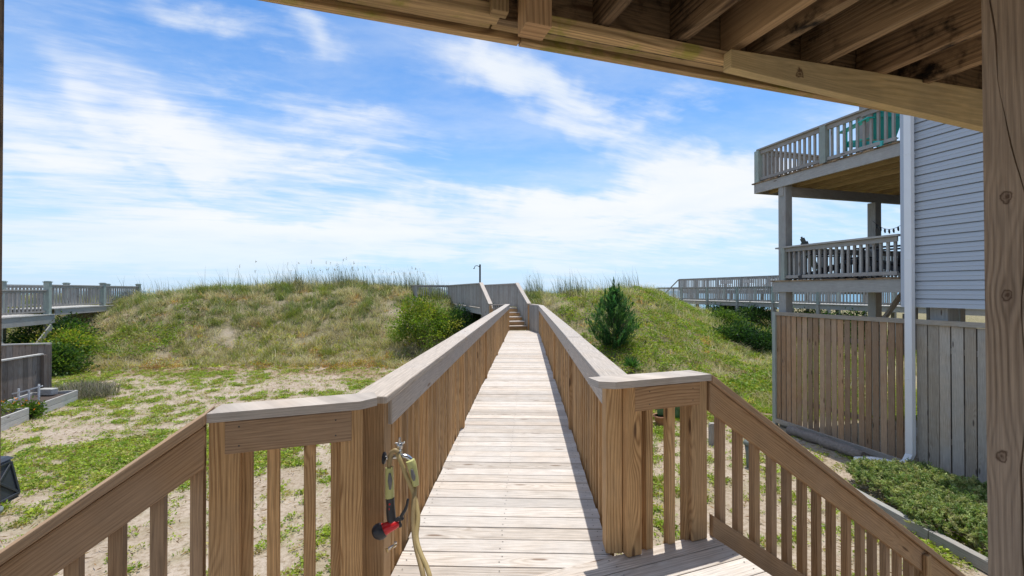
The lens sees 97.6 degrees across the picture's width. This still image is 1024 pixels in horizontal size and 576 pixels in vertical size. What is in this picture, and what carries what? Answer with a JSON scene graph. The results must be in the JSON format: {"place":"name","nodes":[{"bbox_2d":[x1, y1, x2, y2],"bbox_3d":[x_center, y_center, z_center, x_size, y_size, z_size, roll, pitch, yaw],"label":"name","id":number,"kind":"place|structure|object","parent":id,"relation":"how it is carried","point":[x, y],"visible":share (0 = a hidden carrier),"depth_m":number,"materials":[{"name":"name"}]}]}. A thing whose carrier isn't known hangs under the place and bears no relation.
{"place":"outdoors","nodes":[
{"label":"outdoors","id":0,"kind":"place"},
{"bbox_2d":[37,388,57,394],"bbox_3d":[-13.039,2.909,12.582,0.400,0.180,0.200,0,0,0],"label":"concrete block","id":1,"kind":"object","parent":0,"point":[48,391],"depth_m":12.49,"materials":[{"name":"grey concrete"}]},
{"bbox_2d":[2,0,900,290],"label":"sky","id":2,"kind":"structure","parent":0,"point":[184,141],"materials":[{"name":"blue"}]},
{"bbox_2d":[21,291,899,309],"bbox_3d":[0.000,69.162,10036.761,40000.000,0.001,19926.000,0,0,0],"label":"sea","id":3,"kind":"structure","parent":0,"point":[151,292],"depth_m":480.75,"materials":[{"name":"liquid"}]},
{"bbox_2d":[0,286,987,575],"bbox_3d":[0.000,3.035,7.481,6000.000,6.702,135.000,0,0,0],"label":"ground","id":4,"kind":"structure","parent":0,"point":[178,564],"depth_m":9.38,"materials":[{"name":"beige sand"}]},
{"bbox_2d":[0,456,20,503],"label":"compost bin","id":5,"kind":"object","parent":4,"relation":"on","point":[9,487],"visible":1,"depth_m":6.85,"materials":[{"name":"plastic"}]},
{"bbox_2d":[1,408,28,431],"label":"garden bed","id":6,"kind":"object","parent":4,"relation":"on","point":[18,416],"visible":0.83,"depth_m":10.57,"materials":[{"name":"wood"}]},
{"bbox_2d":[1,397,24,415],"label":"garden plant","id":7,"kind":"object","parent":6,"relation":"in","point":[7,405],"visible":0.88,"depth_m":10.86,"materials":[{"name":"green plant"}]},
{"bbox_2d":[1,354,46,400],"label":"board fence","id":8,"kind":"object","parent":4,"relation":"on","point":[26,372],"visible":0.66,"depth_m":12.49,"materials":[{"name":"grey wood"}]},
{"bbox_2d":[1,343,51,387],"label":"board fence","id":9,"kind":"object","parent":4,"relation":"on","point":[15,350],"visible":0.42,"depth_m":13.38,"materials":[{"name":"grey wood"}]},
{"bbox_2d":[1,390,77,415],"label":"garden bed","id":10,"kind":"object","parent":4,"relation":"on","point":[60,399],"visible":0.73,"depth_m":12.23,"materials":[{"name":"wood"}]},
{"bbox_2d":[12,384,42,399],"bbox_3d":[-13.039,2.860,12.069,0.828,0.533,0.048,0,0,0],"label":"trellis","id":11,"kind":"object","parent":10,"relation":"in","point":[18,392],"visible":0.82,"depth_m":12.07,"materials":[{"name":"white paint"}]},
{"bbox_2d":[10,396,52,418],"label":"garden plant","id":12,"kind":"object","parent":10,"relation":"in","point":[35,410],"visible":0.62,"depth_m":11.21,"materials":[{"name":"green plant"}]},
{"bbox_2d":[3,311,106,356],"bbox_3d":[-20.330,2.017,19.624,4.152,2.347,3.633,0,0,-32],"label":"leafy bush","id":13,"kind":"object","parent":4,"relation":"on","point":[12,339],"visible":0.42,"depth_m":19.37,"materials":[{"name":"green plant"}]},
{"bbox_2d":[18,320,109,360],"bbox_3d":[-19.040,2.350,19.101,3.188,1.930,3.133,0,0,0],"label":"leafy bush","id":14,"kind":"object","parent":4,"relation":"on","point":[63,335],"visible":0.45,"depth_m":19.03,"materials":[{"name":"green plant"}]},
{"bbox_2d":[30,333,102,376],"bbox_3d":[-17.430,2.582,17.119,2.960,1.707,2.754,0,0,0],"label":"leafy bush","id":15,"kind":"object","parent":4,"relation":"on","point":[65,359],"visible":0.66,"depth_m":17.08,"materials":[{"name":"green plant"}]},
{"bbox_2d":[1,281,141,343],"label":"neighbour walkway","id":16,"kind":"structure","parent":4,"relation":"on","point":[64,298],"depth_m":19.57,"materials":[{"name":"grey wood"}]},
{"bbox_2d":[49,377,126,399],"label":"dry bush","id":17,"kind":"object","parent":4,"relation":"on","point":[89,389],"visible":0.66,"depth_m":13.42,"materials":[{"name":"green plant"}]},
{"bbox_2d":[115,257,638,298],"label":"sea oats","id":18,"kind":"object","parent":4,"relation":"on","point":[412,283],"visible":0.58,"depth_m":27.02,"materials":[{"name":"green plant"}]},
{"bbox_2d":[384,294,468,349],"bbox_3d":[-4.092,1.523,20.785,3.770,2.644,4.013,0,0,-38],"label":"wax myrtle bush","id":19,"kind":"object","parent":4,"relation":"on","point":[429,313],"visible":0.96,"depth_m":20.33,"materials":[{"name":"green plant"}]},
{"bbox_2d":[438,303,477,334],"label":"leafy bush","id":20,"kind":"object","parent":4,"relation":"on","point":[457,313],"visible":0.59,"depth_m":21.21,"materials":[{"name":"green plant"}]},
{"bbox_2d":[6,276,916,408],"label":"dune grass","id":21,"kind":"structure","parent":4,"relation":"on","point":[174,295],"depth_m":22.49,"materials":[{"name":"green plant"}]},
{"bbox_2d":[450,303,493,324],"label":"leafy bush","id":22,"kind":"object","parent":4,"relation":"on","point":[477,315],"visible":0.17,"depth_m":21.85,"materials":[{"name":"green plant"}]},
{"bbox_2d":[412,282,538,332],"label":"dune deck","id":23,"kind":"structure","parent":4,"relation":"on","point":[481,298],"depth_m":19.84,"materials":[{"name":"grey wood"}]},
{"bbox_2d":[473,264,480,281],"bbox_3d":[-2.149,-0.267,27.502,0.469,2.360,0.100,0,0,0],"label":"shower post","id":24,"kind":"object","parent":23,"relation":"on","point":[479,266],"visible":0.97,"depth_m":27.46,"materials":[{"name":"grey metal"}]},
{"bbox_2d":[0,304,965,575],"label":"boardwalk","id":25,"kind":"structure","parent":4,"relation":"on","point":[530,452],"depth_m":2.81,"materials":[{"name":"brown wood"}]},
{"bbox_2d":[385,541,396,552],"bbox_3d":[-0.614,1.318,2.280,0.060,0.052,0.020,0,0,-2],"label":"drain tap","id":26,"kind":"object","parent":25,"relation":"attached to","point":[394,545],"visible":1,"depth_m":2.27,"materials":[{"name":"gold metal"}]},
{"bbox_2d":[382,437,412,463],"bbox_3d":[-0.572,0.832,2.275,0.164,0.145,0.059,0,0,0],"label":"garden tap","id":27,"kind":"object","parent":25,"relation":"attached to","point":[399,446],"visible":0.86,"depth_m":2.26,"materials":[{"name":"silver metal"}]},
{"bbox_2d":[385,448,431,575],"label":"garden hose","id":28,"kind":"object","parent":27,"relation":"hanging from","point":[422,562],"visible":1,"depth_m":2.23,"materials":[{"name":"plastic"}]},
{"bbox_2d":[372,497,408,539],"bbox_3d":[-0.611,1.148,2.243,0.178,0.198,0.080,0,0,-22],"label":"spray gun","id":29,"kind":"object","parent":28,"relation":"hanging from","point":[381,531],"visible":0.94,"depth_m":2.23,"materials":[{"name":"black plastic"}]},
{"bbox_2d":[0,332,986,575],"bbox_3d":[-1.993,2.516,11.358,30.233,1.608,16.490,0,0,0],"label":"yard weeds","id":30,"kind":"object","parent":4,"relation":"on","point":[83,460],"visible":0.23,"depth_m":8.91,"materials":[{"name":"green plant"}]},
{"bbox_2d":[98,285,916,398],"bbox_3d":[1.299,1.542,22.270,41.910,3.530,19.942,0,0,0],"label":"vine ground cover","id":31,"kind":"object","parent":4,"relation":"on","point":[733,383],"visible":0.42,"depth_m":19.27,"materials":[{"name":"green plant"}]},
{"bbox_2d":[0,0,1023,575],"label":"overhead deck","id":32,"kind":"structure","parent":4,"relation":"on","point":[956,62],"depth_m":1.44,"materials":[{"name":"brown wood"}]},
{"bbox_2d":[584,276,642,349],"bbox_3d":[4.036,1.079,17.724,2.254,3.150,2.460,0,0,0],"label":"cedar tree","id":33,"kind":"object","parent":4,"relation":"on","point":[615,305],"visible":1,"depth_m":17.64,"materials":[{"name":"green plant"}]},
{"bbox_2d":[620,355,641,370],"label":"yucca plant","id":34,"kind":"object","parent":4,"relation":"on","point":[630,361],"visible":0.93,"depth_m":16.04,"materials":[{"name":"green plant"}]},
{"bbox_2d":[653,413,662,425],"bbox_3d":[3.554,3.147,10.680,0.369,0.220,0.374,0,0,0],"label":"terracotta pot","id":35,"kind":"object","parent":4,"relation":"on","point":[658,419],"visible":0.53,"depth_m":10.58,"materials":[{"name":"ceramic"}]},
{"bbox_2d":[655,409,662,415],"bbox_3d":[3.540,2.732,10.697,0.538,0.690,0.179,0,0,0],"label":"prickly pear","id":36,"kind":"object","parent":35,"relation":"on","point":[659,412],"visible":0.11,"depth_m":10.64,"materials":[{"name":"green plant"}]},
{"bbox_2d":[675,407,679,417],"bbox_3d":[4.127,2.939,11.146,0.538,0.690,0.179,0,0,0],"label":"prickly pear","id":37,"kind":"object","parent":4,"relation":"on","point":[677,412],"visible":0.16,"depth_m":11.09,"materials":[{"name":"green plant"}]},
{"bbox_2d":[708,422,713,445],"bbox_3d":[4.138,3.072,9.281,0.118,0.551,0.117,0,0,0],"label":"wooden stake","id":38,"kind":"object","parent":4,"relation":"on","point":[711,433],"visible":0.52,"depth_m":9.24,"materials":[{"name":"grey wood"}]},
{"bbox_2d":[704,303,753,326],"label":"leafy bush","id":39,"kind":"object","parent":4,"relation":"on","point":[728,316],"visible":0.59,"depth_m":27.49,"materials":[{"name":"green plant"}]},
{"bbox_2d":[700,298,766,324],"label":"leafy bush","id":40,"kind":"object","parent":4,"relation":"on","point":[714,307],"visible":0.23,"depth_m":33.28,"materials":[{"name":"green plant"}]},
{"bbox_2d":[708,316,761,350],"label":"leafy bush","id":41,"kind":"object","parent":4,"relation":"on","point":[728,331],"visible":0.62,"depth_m":22.49,"materials":[{"name":"green plant"}]},
{"bbox_2d":[743,439,748,466],"bbox_3d":[4.293,3.010,8.131,0.179,0.570,0.178,0,0,0],"label":"solar light","id":42,"kind":"object","parent":4,"relation":"on","point":[745,442],"visible":0.41,"depth_m":8.10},
{"bbox_2d":[731,323,771,352],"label":"leafy bush","id":43,"kind":"object","parent":4,"relation":"on","point":[764,339],"visible":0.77,"depth_m":21.60,"materials":[{"name":"green plant"}]},
{"bbox_2d":[730,303,777,326],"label":"leafy bush","id":44,"kind":"object","parent":4,"relation":"on","point":[760,313],"visible":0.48,"depth_m":30.01,"materials":[{"name":"green plant"}]},
{"bbox_2d":[665,273,882,315],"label":"viewing deck","id":45,"kind":"structure","parent":4,"relation":"on","point":[725,281],"depth_m":38.62,"materials":[{"name":"grey wood"}]},
{"bbox_2d":[767,307,836,338],"bbox_3d":[18.400,2.115,27.618,4.883,2.504,4.052,0,0,0],"label":"leafy bush","id":46,"kind":"object","parent":4,"relation":"on","point":[810,312],"visible":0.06,"depth_m":27.36,"materials":[{"name":"green plant"}]},
{"bbox_2d":[658,286,984,342],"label":"neighbour walkway","id":47,"kind":"structure","parent":4,"relation":"on","point":[749,294],"depth_m":28.92,"materials":[{"name":"grey wood"}]},
{"bbox_2d":[786,425,865,457],"bbox_3d":[6.371,3.158,9.175,0.247,0.243,1.658,0,0,-14],"label":"log","id":48,"kind":"object","parent":4,"relation":"on","point":[830,444],"visible":0.91,"depth_m":9.04,"materials":[{"name":"grey wood"}]},
{"bbox_2d":[772,312,904,460],"bbox_3d":[6.696,1.982,9.338,0.110,2.852,2.970,0,0,-16],"label":"board fence","id":49,"kind":"object","parent":4,"relation":"on","point":[832,336],"visible":0.91,"depth_m":9.14,"materials":[{"name":"brown wood"}]},
{"bbox_2d":[807,307,887,349],"bbox_3d":[18.433,2.138,24.645,4.712,2.688,4.176,0,0,-18],"label":"leafy bush","id":50,"kind":"object","parent":4,"relation":"on","point":[856,312],"visible":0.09,"depth_m":24.23,"materials":[{"name":"green plant"}]},
{"bbox_2d":[752,107,984,462],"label":"beach house","id":51,"kind":"structure","parent":4,"relation":"on","point":[926,175],"depth_m":8.19,"materials":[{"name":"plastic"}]},
{"bbox_2d":[793,237,851,279],"bbox_3d":[6.998,-0.681,10.183,0.973,0.999,0.777,0,0,20],"label":"adirondack chair","id":52,"kind":"object","parent":51,"relation":"on","point":[803,240],"visible":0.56,"depth_m":10.06,"materials":[{"name":"black plastic"}]},
{"bbox_2d":[844,259,873,277],"bbox_3d":[7.230,-0.396,9.341,0.400,0.385,0.400,0,0,0],"label":"footstool","id":53,"kind":"object","parent":51,"relation":"on","point":[851,263],"visible":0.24,"depth_m":9.30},
{"bbox_2d":[850,256,871,277],"bbox_3d":[7.714,-0.438,9.839,0.480,0.475,0.480,0,0,0],"label":"side table","id":54,"kind":"object","parent":51,"relation":"on","point":[870,257],"visible":0.07,"depth_m":9.80,"materials":[{"name":"black plastic"}]},
{"bbox_2d":[840,111,899,155],"bbox_3d":[7.318,-3.230,8.937,0.891,1.145,1.116,0,0,5],"label":"adirondack chair","id":55,"kind":"object","parent":51,"relation":"on","point":[874,117],"visible":0.26,"depth_m":8.77,"materials":[{"name":"teal plastic"}]},
{"bbox_2d":[856,245,900,277],"bbox_3d":[7.539,-0.736,8.775,0.850,1.093,1.065,0,0,-27],"label":"adirondack chair","id":56,"kind":"object","parent":51,"relation":"on","point":[884,262],"visible":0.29,"depth_m":8.90,"materials":[{"name":"black plastic"}]},
{"bbox_2d":[873,221,898,233],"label":"string lights","id":57,"kind":"object","parent":51,"relation":"hanging from","point":[876,226],"visible":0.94,"depth_m":10.56},
{"bbox_2d":[854,456,891,461],"bbox_3d":[6.537,3.123,8.044,0.645,0.184,0.157,0,0,37],"label":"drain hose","id":58,"kind":"object","parent":4,"relation":"on","point":[870,458],"visible":0.28,"depth_m":8.03,"materials":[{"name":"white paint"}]},
{"bbox_2d":[844,456,987,556],"bbox_3d":[6.220,2.972,6.124,2.068,0.546,3.132,0,0,0],"label":"juniper bush","id":59,"kind":"object","parent":4,"relation":"on","point":[907,479],"visible":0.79,"depth_m":6.32,"materials":[{"name":"green plant"}]},
{"bbox_2d":[856,488,987,573],"bbox_3d":[5.373,3.166,5.729,0.125,0.140,3.110,0,0,-4],"label":"garden edging","id":60,"kind":"object","parent":4,"relation":"on","point":[973,557],"visible":0.56,"depth_m":5.59,"materials":[{"name":"grey wood"}]},
{"bbox_2d":[915,319,986,486],"bbox_3d":[7.459,1.986,6.637,0.132,2.892,2.765,0,0,-16],"label":"board fence","id":61,"kind":"object","parent":4,"relation":"on","point":[951,403],"visible":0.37,"depth_m":7.36,"materials":[{"name":"grey wood"}]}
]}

